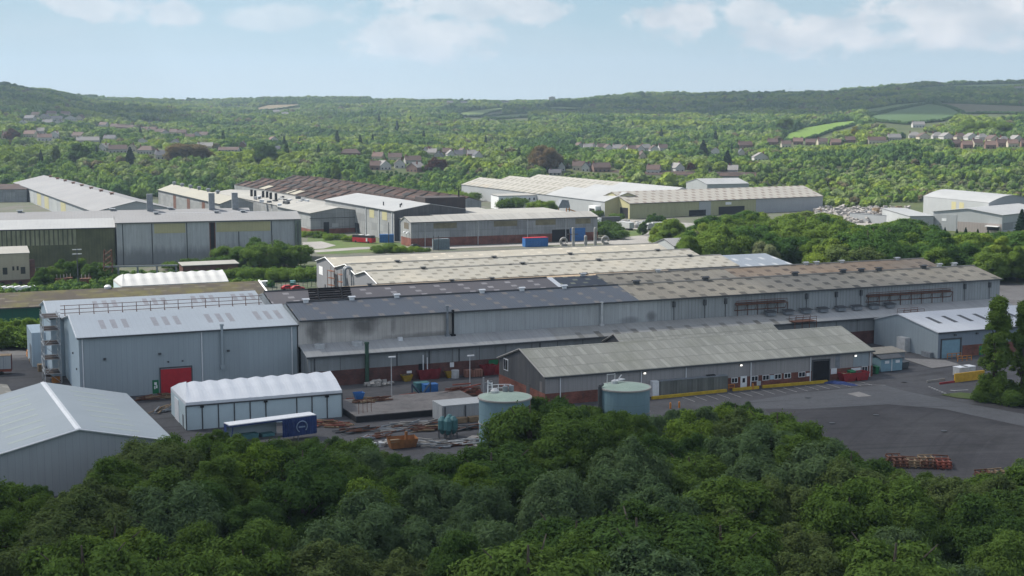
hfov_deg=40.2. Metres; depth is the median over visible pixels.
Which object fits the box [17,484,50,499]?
broadleaf tree
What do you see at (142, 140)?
house
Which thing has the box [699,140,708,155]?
conifer tree
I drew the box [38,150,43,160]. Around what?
conifer tree
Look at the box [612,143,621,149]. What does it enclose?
house
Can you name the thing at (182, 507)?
willow tree
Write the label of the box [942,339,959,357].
roller door
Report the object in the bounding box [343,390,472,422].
concrete plinth
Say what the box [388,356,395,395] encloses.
lamp post
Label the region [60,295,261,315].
scaffold rail
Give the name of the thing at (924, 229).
broadleaf tree
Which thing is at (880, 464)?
broadleaf tree
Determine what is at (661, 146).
house
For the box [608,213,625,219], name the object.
bush
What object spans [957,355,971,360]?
guard rail
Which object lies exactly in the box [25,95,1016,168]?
woodland
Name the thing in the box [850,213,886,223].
boundary wall
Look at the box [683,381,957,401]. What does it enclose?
parking marking
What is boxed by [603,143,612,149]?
house
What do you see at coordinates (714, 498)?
broadleaf tree
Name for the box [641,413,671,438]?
willow tree
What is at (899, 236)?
broadleaf tree
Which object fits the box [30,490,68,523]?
willow tree
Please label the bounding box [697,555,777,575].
willow tree
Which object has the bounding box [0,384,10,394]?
van
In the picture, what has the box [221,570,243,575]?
willow tree
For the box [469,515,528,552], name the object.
willow tree
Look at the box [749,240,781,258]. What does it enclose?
willow tree
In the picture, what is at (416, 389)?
trestle frame
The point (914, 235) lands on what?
broadleaf tree
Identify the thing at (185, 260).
bush
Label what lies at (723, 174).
rust roof range
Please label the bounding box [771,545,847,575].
willow tree
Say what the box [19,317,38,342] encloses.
broadleaf tree
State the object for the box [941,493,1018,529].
willow tree
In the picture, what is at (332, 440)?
willow tree
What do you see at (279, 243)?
broadleaf tree
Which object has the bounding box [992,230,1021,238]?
broadleaf tree
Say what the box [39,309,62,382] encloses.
scaffold tower
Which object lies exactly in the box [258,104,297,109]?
stubble field
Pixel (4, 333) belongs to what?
bush
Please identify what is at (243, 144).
house
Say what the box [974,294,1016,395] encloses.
poplar tree
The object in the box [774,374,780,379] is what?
window
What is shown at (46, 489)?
broadleaf tree
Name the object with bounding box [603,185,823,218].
spotted roof shed
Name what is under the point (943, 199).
arched hall
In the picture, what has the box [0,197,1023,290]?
works hardstanding
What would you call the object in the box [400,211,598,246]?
brick based works
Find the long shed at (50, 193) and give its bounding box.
[13,175,174,210]
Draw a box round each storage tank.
[478,380,531,443]
[598,374,650,415]
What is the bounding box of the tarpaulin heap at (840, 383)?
[824,381,857,385]
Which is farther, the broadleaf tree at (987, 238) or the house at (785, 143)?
the house at (785, 143)
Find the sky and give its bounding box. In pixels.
[0,0,1023,99]
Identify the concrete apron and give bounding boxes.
[905,358,960,367]
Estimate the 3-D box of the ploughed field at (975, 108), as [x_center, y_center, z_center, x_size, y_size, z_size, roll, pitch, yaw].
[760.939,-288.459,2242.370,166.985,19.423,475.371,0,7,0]
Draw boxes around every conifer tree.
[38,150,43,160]
[125,147,135,165]
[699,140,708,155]
[722,150,732,169]
[1013,209,1023,230]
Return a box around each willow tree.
[0,524,87,575]
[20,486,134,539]
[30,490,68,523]
[53,475,143,520]
[84,467,94,479]
[108,435,184,462]
[125,478,231,559]
[132,443,206,483]
[153,431,188,449]
[183,432,229,469]
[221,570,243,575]
[281,538,372,575]
[282,457,351,519]
[290,516,383,563]
[291,436,334,455]
[322,435,342,445]
[325,484,413,560]
[328,444,389,482]
[363,547,429,575]
[373,450,404,463]
[387,515,465,564]
[396,470,467,529]
[408,450,443,468]
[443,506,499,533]
[448,482,519,531]
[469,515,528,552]
[513,468,598,537]
[520,514,554,538]
[548,467,584,482]
[581,464,665,517]
[584,434,676,494]
[594,535,707,575]
[619,482,702,519]
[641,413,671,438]
[652,571,675,575]
[662,219,685,232]
[664,410,676,422]
[672,432,710,459]
[675,408,684,418]
[678,406,723,426]
[681,474,740,498]
[694,225,754,254]
[697,506,782,567]
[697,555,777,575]
[699,432,775,482]
[706,407,774,440]
[712,402,757,420]
[724,452,792,485]
[729,418,796,462]
[731,226,759,244]
[745,401,764,414]
[746,473,814,529]
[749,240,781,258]
[750,227,778,239]
[761,220,779,231]
[762,419,792,457]
[768,220,819,246]
[771,522,835,564]
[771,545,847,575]
[774,571,799,575]
[775,439,859,490]
[790,216,806,223]
[808,455,891,498]
[809,437,849,452]
[815,219,847,239]
[816,214,848,225]
[822,232,844,245]
[838,226,870,232]
[841,473,944,531]
[866,524,940,563]
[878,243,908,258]
[887,468,942,495]
[889,221,911,225]
[891,221,918,234]
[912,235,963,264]
[916,469,933,480]
[923,475,990,523]
[928,473,980,490]
[934,556,987,575]
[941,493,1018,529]
[946,236,959,246]
[970,473,1019,495]
[980,485,1023,517]
[1012,457,1023,465]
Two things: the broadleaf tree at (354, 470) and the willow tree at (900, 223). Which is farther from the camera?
the willow tree at (900, 223)
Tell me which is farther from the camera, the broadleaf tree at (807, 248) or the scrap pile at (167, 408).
the broadleaf tree at (807, 248)
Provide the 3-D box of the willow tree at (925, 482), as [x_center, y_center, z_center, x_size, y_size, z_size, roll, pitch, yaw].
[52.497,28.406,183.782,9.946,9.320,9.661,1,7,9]
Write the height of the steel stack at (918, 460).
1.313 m
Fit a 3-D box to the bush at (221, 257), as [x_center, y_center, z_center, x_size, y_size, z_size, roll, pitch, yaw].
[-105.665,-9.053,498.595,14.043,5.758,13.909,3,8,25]
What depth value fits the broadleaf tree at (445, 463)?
187.99 m
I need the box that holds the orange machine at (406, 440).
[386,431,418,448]
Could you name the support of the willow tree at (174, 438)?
on the ground at (908, 130)
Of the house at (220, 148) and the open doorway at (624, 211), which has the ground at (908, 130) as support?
the house at (220, 148)
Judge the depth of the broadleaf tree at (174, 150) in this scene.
1093.17 m
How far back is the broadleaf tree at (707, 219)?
570.17 m
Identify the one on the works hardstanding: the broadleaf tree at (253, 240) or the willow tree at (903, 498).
the broadleaf tree at (253, 240)
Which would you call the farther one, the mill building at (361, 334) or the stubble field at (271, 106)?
the stubble field at (271, 106)
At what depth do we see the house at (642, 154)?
1234.65 m
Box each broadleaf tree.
[0,476,26,544]
[0,514,30,559]
[1,482,53,521]
[2,319,25,346]
[3,128,20,139]
[4,481,15,497]
[16,531,143,575]
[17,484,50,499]
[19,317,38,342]
[30,267,53,285]
[35,266,64,279]
[42,485,53,497]
[50,145,60,162]
[53,259,79,279]
[66,143,91,160]
[66,518,165,558]
[71,258,88,278]
[80,262,104,279]
[81,455,144,490]
[114,533,215,575]
[129,465,185,498]
[162,142,215,160]
[165,520,217,557]
[191,454,246,504]
[195,528,293,575]
[196,478,237,537]
[203,428,228,444]
[210,245,241,258]
[211,436,251,460]
[222,499,281,551]
[224,432,245,451]
[225,442,288,511]
[230,247,246,267]
[232,515,299,574]
[238,244,283,267]
[245,236,260,265]
[246,443,339,496]
[247,437,265,452]
[249,441,267,448]
[249,467,349,542]
[253,141,279,161]
[254,239,292,249]
[262,436,288,450]
[276,245,298,266]
[282,244,314,266]
[293,439,320,457]
[328,451,378,486]
[330,163,340,178]
[331,437,379,457]
[334,475,402,510]
[374,465,423,502]
[382,453,414,479]
[414,456,462,485]
[422,528,491,575]
[424,157,447,169]
[428,445,548,510]
[444,532,619,575]
[450,461,500,489]
[475,440,528,452]
[477,400,573,452]
[498,439,541,475]
[520,513,601,549]
[525,144,564,169]
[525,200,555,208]
[526,420,588,482]
[531,394,581,414]
[542,529,594,563]
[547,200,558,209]
[549,402,581,414]
[556,506,723,573]
[563,406,616,467]
[579,404,604,417]
[579,407,590,417]
[587,410,629,431]
[590,428,641,456]
[593,413,619,437]
[617,498,672,543]
[618,410,634,426]
[624,430,682,489]
[627,413,657,442]
[636,222,647,234]
[644,213,663,223]
[648,223,661,242]
[654,218,683,241]
[659,452,728,497]
[661,408,718,442]
[671,512,783,575]
[675,235,687,247]
[677,235,703,254]
[678,230,697,241]
[680,475,784,529]
[684,225,697,232]
[686,162,695,169]
[692,214,746,230]
[696,222,707,232]
[702,216,742,232]
[720,400,758,412]
[731,212,767,226]
[733,224,774,233]
[739,209,770,218]
[741,209,760,220]
[748,408,826,441]
[760,233,778,245]
[772,213,801,221]
[773,235,811,263]
[773,433,813,476]
[774,216,782,222]
[775,117,794,129]
[776,216,826,231]
[795,477,901,556]
[797,221,843,229]
[800,211,812,217]
[800,238,823,263]
[805,238,847,262]
[811,224,829,231]
[813,212,839,219]
[824,244,888,261]
[831,216,847,223]
[832,229,902,260]
[834,449,854,453]
[834,531,962,575]
[838,448,892,474]
[844,228,862,240]
[847,224,856,228]
[847,226,915,243]
[850,126,858,135]
[866,225,877,229]
[870,224,898,234]
[883,468,908,481]
[896,232,928,246]
[899,218,914,224]
[900,226,936,240]
[902,244,918,257]
[907,219,928,225]
[907,510,962,567]
[911,224,949,232]
[921,225,930,232]
[921,246,952,265]
[922,228,940,233]
[923,230,956,246]
[939,490,1019,563]
[942,234,979,243]
[952,515,1023,566]
[954,119,985,134]
[954,241,981,264]
[959,231,988,252]
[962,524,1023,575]
[963,470,1023,485]
[972,246,1011,280]
[978,232,997,244]
[980,120,1013,131]
[980,241,1023,250]
[987,235,1011,256]
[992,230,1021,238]
[1001,463,1023,488]
[1005,231,1023,250]
[1007,245,1023,281]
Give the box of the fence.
[263,279,315,289]
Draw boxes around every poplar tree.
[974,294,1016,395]
[1008,300,1023,401]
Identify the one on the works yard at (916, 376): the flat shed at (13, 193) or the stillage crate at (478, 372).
the stillage crate at (478, 372)
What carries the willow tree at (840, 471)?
on the ground at (908, 130)
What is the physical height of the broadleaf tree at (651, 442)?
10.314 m
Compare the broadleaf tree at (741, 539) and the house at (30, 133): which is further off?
the house at (30, 133)
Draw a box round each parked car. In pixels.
[282,285,291,289]
[290,285,304,288]
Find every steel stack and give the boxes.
[885,453,952,469]
[973,467,1004,474]
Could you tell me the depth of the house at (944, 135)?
1390.82 m
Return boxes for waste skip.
[353,391,364,399]
[400,374,412,381]
[416,368,432,379]
[426,368,440,378]
[443,370,451,377]
[479,364,495,375]
[487,363,498,374]
[837,371,857,381]
[856,370,869,380]
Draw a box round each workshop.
[497,326,874,403]
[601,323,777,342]
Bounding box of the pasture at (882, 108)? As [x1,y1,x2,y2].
[867,102,923,111]
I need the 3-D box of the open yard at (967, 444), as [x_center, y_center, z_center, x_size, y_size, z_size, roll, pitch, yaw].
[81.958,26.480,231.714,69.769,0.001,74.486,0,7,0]
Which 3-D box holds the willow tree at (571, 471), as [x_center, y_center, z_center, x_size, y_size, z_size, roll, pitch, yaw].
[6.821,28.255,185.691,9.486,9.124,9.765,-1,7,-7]
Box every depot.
[873,305,1019,358]
[882,208,933,225]
[932,203,1023,232]
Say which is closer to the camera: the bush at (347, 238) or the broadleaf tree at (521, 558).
the broadleaf tree at (521, 558)
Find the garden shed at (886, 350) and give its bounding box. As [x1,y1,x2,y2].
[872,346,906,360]
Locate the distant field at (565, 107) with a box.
[549,107,580,109]
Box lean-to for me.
[650,374,727,396]
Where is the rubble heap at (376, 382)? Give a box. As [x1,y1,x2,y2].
[363,379,393,386]
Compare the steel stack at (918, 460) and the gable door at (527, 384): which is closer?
the steel stack at (918, 460)
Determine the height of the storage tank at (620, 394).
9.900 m
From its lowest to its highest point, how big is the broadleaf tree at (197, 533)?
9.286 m
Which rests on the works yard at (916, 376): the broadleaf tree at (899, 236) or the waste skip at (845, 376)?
the waste skip at (845, 376)
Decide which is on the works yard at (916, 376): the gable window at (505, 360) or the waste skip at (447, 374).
the waste skip at (447, 374)
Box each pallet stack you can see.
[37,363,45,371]
[51,376,60,382]
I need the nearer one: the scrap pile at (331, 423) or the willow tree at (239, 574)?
the willow tree at (239, 574)
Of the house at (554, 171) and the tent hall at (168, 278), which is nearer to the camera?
the tent hall at (168, 278)
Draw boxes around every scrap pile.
[135,392,170,400]
[148,404,170,413]
[317,419,353,427]
[332,425,380,433]
[352,395,392,402]
[354,433,392,439]
[373,418,437,433]
[375,439,387,446]
[410,425,437,432]
[416,438,455,447]
[439,437,478,448]
[445,383,482,395]
[458,423,478,430]
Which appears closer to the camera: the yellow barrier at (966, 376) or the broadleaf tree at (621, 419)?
the broadleaf tree at (621, 419)
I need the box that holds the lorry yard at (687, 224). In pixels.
[620,220,694,228]
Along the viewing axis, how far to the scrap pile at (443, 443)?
232.88 m
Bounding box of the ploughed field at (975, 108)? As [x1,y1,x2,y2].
[942,103,1023,111]
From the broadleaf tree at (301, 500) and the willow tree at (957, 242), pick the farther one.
the willow tree at (957, 242)
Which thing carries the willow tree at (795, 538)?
on the ground at (908, 130)
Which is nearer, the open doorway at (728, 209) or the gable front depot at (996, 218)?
the gable front depot at (996, 218)
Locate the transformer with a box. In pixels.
[80,274,90,284]
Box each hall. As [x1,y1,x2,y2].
[0,192,264,256]
[0,218,115,266]
[113,270,228,287]
[114,210,301,264]
[158,181,252,210]
[171,371,342,430]
[277,201,354,233]
[324,193,465,240]
[923,189,1023,214]
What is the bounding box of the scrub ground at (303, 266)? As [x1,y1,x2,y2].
[113,264,316,285]
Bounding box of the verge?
[942,392,1023,404]
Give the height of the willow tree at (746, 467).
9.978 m
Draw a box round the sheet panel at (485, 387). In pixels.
[483,377,491,392]
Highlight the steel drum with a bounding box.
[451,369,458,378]
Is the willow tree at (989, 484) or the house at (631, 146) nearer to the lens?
the willow tree at (989, 484)
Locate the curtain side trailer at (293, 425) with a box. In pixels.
[224,412,316,443]
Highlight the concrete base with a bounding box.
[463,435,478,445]
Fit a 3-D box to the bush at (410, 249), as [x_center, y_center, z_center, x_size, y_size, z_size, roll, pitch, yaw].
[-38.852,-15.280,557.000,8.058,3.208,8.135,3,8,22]
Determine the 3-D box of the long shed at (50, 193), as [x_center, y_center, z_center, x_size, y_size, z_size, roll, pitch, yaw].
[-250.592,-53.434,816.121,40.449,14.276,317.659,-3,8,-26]
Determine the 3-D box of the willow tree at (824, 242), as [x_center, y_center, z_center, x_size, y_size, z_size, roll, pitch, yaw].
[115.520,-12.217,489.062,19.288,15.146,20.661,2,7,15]
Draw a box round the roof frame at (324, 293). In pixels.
[308,286,351,299]
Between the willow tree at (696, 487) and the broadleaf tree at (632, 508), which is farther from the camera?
the willow tree at (696, 487)
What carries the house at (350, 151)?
on the ground at (908, 130)
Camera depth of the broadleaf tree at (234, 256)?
497.33 m
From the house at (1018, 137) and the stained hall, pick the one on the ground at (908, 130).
the house at (1018, 137)
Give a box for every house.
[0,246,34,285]
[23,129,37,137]
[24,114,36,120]
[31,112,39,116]
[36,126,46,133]
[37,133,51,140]
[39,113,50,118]
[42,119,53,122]
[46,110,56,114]
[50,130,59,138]
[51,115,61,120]
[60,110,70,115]
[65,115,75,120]
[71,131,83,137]
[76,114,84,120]
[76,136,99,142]
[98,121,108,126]
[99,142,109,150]
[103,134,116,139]
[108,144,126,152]
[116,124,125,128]
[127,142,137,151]
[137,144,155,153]
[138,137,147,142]
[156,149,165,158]
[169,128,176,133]
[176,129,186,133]
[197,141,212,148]
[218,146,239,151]
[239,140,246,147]
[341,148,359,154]
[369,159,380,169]
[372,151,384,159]
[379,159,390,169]
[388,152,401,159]
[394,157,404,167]
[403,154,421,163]
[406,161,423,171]
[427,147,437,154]
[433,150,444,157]
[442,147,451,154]
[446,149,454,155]
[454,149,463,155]
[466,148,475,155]
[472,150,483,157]
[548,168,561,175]
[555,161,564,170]
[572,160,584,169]
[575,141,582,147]
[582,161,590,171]
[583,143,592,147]
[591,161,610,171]
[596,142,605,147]
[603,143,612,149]
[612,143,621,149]
[626,144,636,149]
[636,144,644,150]
[639,150,645,158]
[642,143,650,150]
[646,163,660,172]
[649,144,658,150]
[657,143,667,150]
[669,161,684,170]
[711,146,719,153]
[727,163,738,171]
[738,140,752,147]
[738,148,744,155]
[751,151,768,159]
[767,137,777,144]
[780,139,791,146]
[792,137,802,144]
[805,138,815,145]
[816,137,827,144]
[830,137,840,144]
[844,135,855,142]
[866,135,886,143]
[887,133,901,140]
[908,131,918,137]
[911,121,924,127]
[916,132,930,138]
[931,131,941,138]
[938,132,952,138]
[950,138,960,146]
[953,132,964,138]
[960,139,973,148]
[963,132,976,139]
[972,138,983,146]
[975,132,986,140]
[984,134,998,140]
[984,139,996,148]
[995,138,1005,146]
[1006,138,1018,146]
[1010,134,1023,141]
[1019,138,1023,146]
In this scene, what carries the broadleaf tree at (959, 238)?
on the works hardstanding
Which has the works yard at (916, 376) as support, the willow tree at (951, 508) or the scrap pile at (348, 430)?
the scrap pile at (348, 430)
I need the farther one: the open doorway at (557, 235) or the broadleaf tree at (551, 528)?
the open doorway at (557, 235)
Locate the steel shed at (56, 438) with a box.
[0,382,170,495]
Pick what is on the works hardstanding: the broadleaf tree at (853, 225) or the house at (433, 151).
the broadleaf tree at (853, 225)
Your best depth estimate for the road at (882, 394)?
268.05 m
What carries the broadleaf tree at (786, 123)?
on the ground at (908, 130)
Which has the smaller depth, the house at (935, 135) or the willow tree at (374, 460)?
the willow tree at (374, 460)
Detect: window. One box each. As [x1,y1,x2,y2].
[504,358,507,370]
[731,377,737,382]
[751,376,757,381]
[762,375,768,380]
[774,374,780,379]
[784,373,790,378]
[798,372,804,376]
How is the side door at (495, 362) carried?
in the mill building at (361, 334)
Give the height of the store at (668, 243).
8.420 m
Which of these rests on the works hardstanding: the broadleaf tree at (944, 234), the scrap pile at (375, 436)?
the broadleaf tree at (944, 234)
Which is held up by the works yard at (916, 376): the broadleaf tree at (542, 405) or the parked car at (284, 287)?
the broadleaf tree at (542, 405)
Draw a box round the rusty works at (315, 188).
[234,175,480,207]
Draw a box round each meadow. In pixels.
[461,108,501,115]
[785,120,854,137]
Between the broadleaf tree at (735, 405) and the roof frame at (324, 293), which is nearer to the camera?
the broadleaf tree at (735, 405)
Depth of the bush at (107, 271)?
460.94 m
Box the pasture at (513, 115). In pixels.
[493,114,527,119]
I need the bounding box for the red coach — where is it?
[352,234,375,242]
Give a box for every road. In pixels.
[0,347,47,390]
[313,239,609,252]
[607,232,653,243]
[738,385,1023,425]
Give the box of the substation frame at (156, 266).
[97,264,177,274]
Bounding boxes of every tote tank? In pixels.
[953,365,969,374]
[964,364,975,371]
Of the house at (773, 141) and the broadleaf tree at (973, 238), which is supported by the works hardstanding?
the broadleaf tree at (973, 238)
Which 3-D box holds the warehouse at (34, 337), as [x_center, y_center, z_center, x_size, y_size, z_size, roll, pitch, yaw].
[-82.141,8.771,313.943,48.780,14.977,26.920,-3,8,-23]
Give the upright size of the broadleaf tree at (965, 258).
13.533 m
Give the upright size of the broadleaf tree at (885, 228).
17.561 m
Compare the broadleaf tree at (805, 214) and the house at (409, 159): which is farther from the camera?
the house at (409, 159)
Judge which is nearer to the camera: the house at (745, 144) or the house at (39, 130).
the house at (745, 144)
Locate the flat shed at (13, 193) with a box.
[0,184,27,201]
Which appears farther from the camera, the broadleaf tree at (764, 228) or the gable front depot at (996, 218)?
the gable front depot at (996, 218)
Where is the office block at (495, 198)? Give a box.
[491,193,536,208]
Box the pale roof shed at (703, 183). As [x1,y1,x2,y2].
[686,178,748,188]
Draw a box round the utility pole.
[72,248,81,281]
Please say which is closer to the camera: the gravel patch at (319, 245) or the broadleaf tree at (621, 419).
the broadleaf tree at (621, 419)
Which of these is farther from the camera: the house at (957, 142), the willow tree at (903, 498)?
the house at (957, 142)
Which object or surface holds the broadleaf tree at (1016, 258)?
on the works hardstanding
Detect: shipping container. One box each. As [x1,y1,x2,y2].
[379,234,393,242]
[432,238,449,249]
[522,237,547,246]
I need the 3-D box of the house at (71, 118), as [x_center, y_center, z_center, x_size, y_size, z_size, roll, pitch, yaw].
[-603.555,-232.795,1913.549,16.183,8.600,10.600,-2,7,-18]
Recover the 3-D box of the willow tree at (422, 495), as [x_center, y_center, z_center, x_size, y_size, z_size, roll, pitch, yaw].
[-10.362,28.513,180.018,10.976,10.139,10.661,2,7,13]
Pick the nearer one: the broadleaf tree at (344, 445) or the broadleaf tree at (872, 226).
the broadleaf tree at (344, 445)
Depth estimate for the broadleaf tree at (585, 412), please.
232.58 m
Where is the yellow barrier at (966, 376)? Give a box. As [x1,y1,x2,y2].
[927,370,984,383]
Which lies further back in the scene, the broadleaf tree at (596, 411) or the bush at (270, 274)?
the bush at (270, 274)
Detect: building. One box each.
[0,280,267,321]
[258,257,1011,384]
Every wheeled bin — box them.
[873,365,879,373]
[902,361,905,368]
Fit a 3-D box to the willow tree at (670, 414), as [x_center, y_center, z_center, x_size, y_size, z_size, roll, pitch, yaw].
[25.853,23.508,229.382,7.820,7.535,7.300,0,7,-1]
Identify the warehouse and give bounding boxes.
[27,290,264,375]
[61,304,298,395]
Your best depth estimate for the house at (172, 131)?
1737.29 m
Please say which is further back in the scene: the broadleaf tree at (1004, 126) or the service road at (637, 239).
the broadleaf tree at (1004, 126)
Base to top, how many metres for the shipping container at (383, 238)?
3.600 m
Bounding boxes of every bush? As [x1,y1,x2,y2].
[0,317,26,346]
[0,320,20,347]
[0,321,13,347]
[14,318,39,347]
[81,261,119,277]
[161,261,178,270]
[179,258,201,261]
[202,255,231,260]
[220,267,243,279]
[235,266,265,279]
[255,267,281,280]
[264,265,292,280]
[272,267,294,280]
[286,267,316,281]
[301,231,309,236]
[302,269,316,279]
[308,231,326,237]
[322,232,338,240]
[341,235,351,240]
[369,245,389,252]
[383,242,397,251]
[388,246,407,252]
[404,246,421,252]
[420,247,431,251]
[437,189,468,195]
[461,191,482,199]
[496,197,529,207]
[591,209,604,216]
[598,219,621,227]
[598,223,624,234]
[605,230,629,239]
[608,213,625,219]
[971,388,1001,402]
[985,384,1023,407]
[992,379,1023,405]
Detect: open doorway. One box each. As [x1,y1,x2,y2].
[324,222,328,233]
[355,223,358,232]
[552,229,568,241]
[620,207,627,218]
[689,210,705,215]
[719,206,744,214]
[813,360,828,380]
[987,227,998,230]
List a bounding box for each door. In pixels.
[29,343,31,364]
[161,367,191,392]
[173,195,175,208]
[174,396,178,421]
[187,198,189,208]
[432,402,436,418]
[437,405,441,418]
[489,359,497,364]
[526,383,529,393]
[570,228,584,240]
[740,376,746,386]
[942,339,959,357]
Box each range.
[213,189,324,211]
[342,270,664,286]
[608,170,757,177]
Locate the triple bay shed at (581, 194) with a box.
[461,174,685,216]
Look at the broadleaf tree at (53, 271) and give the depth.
451.14 m
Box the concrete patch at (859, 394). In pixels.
[848,392,869,396]
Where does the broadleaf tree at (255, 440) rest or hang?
on the works yard at (916, 376)
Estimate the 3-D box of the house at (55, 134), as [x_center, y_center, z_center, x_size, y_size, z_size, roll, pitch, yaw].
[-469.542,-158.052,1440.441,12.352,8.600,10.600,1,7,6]
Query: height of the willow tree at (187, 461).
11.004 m
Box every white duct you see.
[567,227,577,245]
[584,235,586,245]
[594,227,596,244]
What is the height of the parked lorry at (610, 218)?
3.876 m
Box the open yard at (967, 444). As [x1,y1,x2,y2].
[765,404,1023,479]
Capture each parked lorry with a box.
[598,216,620,221]
[617,221,633,229]
[646,222,661,229]
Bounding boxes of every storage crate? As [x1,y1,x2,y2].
[413,381,429,391]
[421,382,437,392]
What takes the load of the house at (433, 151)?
on the ground at (908, 130)
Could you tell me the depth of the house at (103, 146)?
1258.18 m
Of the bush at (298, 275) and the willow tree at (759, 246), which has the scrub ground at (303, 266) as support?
the bush at (298, 275)
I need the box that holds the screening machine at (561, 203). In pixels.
[556,199,573,211]
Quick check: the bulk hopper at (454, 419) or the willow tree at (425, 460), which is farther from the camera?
the bulk hopper at (454, 419)
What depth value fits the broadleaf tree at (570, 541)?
148.91 m
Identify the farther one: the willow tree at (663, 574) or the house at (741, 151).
the house at (741, 151)
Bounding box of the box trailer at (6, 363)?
[0,353,12,374]
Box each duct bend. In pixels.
[559,237,567,245]
[601,235,608,244]
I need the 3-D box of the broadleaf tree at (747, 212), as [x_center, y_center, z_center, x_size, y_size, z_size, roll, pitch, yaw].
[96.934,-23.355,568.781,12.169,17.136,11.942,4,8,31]
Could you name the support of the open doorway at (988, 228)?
in the gable front depot at (996, 218)
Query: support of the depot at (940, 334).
on the works yard at (916, 376)
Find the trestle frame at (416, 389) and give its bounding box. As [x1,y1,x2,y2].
[411,382,430,392]
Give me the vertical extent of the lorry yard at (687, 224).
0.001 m
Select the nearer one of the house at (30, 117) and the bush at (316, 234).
the bush at (316, 234)
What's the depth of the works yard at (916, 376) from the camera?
276.97 m
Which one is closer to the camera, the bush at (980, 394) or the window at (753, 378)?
the bush at (980, 394)
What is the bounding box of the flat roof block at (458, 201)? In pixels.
[399,190,565,240]
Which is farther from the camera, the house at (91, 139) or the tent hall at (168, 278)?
the house at (91, 139)
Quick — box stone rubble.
[813,204,910,222]
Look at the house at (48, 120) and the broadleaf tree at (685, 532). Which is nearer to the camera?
the broadleaf tree at (685, 532)
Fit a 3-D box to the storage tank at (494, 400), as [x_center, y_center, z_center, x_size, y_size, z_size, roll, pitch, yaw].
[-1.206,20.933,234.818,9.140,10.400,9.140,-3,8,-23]
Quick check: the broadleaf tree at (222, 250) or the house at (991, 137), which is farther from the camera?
the house at (991, 137)
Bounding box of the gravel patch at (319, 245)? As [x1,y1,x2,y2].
[302,241,334,248]
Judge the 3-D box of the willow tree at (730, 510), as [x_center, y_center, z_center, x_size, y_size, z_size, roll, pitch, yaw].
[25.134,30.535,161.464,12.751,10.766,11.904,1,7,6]
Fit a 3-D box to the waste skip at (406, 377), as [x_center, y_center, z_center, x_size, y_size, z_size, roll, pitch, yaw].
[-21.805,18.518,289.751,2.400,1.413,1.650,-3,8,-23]
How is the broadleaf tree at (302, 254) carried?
on the scrub ground at (303, 266)
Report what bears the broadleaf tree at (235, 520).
on the ground at (908, 130)
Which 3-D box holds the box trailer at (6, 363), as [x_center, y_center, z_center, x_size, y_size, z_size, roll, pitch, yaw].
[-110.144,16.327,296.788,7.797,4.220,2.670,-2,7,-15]
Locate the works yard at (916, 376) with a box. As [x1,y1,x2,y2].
[0,281,1023,497]
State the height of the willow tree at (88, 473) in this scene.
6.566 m
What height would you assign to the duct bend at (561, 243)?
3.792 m
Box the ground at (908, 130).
[0,84,1023,493]
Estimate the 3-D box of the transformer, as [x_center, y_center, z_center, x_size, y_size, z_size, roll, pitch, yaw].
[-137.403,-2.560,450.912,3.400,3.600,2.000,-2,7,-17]
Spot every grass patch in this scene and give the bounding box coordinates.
[307,237,404,253]
[624,229,643,236]
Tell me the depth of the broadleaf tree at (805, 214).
585.50 m
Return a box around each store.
[178,260,238,271]
[432,397,478,422]
[654,238,679,248]
[722,253,790,266]
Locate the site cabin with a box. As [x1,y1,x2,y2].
[872,353,903,371]
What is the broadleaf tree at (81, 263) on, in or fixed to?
on the scrub ground at (303, 266)
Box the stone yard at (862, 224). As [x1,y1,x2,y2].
[852,222,874,225]
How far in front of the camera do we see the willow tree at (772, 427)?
210.21 m
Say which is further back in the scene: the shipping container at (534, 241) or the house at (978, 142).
the house at (978, 142)
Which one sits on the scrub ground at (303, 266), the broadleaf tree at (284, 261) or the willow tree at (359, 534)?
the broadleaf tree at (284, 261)
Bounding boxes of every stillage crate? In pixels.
[463,369,472,377]
[471,368,482,376]
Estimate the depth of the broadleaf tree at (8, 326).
329.02 m
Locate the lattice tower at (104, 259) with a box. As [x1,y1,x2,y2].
[103,249,113,275]
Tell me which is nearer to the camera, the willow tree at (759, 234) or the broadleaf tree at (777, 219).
the willow tree at (759, 234)
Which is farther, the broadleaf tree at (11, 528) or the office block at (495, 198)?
the office block at (495, 198)
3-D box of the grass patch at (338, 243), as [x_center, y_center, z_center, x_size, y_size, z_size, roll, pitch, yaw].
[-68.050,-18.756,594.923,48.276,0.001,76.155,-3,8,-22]
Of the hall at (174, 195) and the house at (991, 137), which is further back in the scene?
the house at (991, 137)
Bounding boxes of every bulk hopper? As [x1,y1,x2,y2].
[438,416,446,438]
[444,417,451,438]
[449,416,457,437]
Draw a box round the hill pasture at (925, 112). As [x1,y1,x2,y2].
[874,104,956,123]
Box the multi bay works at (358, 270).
[315,243,739,287]
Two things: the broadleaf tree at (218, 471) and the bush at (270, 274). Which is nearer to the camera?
the broadleaf tree at (218, 471)
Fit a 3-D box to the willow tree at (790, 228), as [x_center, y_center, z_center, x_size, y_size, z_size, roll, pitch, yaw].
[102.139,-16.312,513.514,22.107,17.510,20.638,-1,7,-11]
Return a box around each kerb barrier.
[651,389,726,399]
[732,386,758,390]
[762,380,827,387]
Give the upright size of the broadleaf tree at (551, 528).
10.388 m
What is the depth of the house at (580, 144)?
1491.75 m
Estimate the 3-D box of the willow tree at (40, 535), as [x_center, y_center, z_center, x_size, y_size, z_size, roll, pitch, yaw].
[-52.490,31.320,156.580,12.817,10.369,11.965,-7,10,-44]
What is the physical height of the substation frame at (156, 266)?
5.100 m

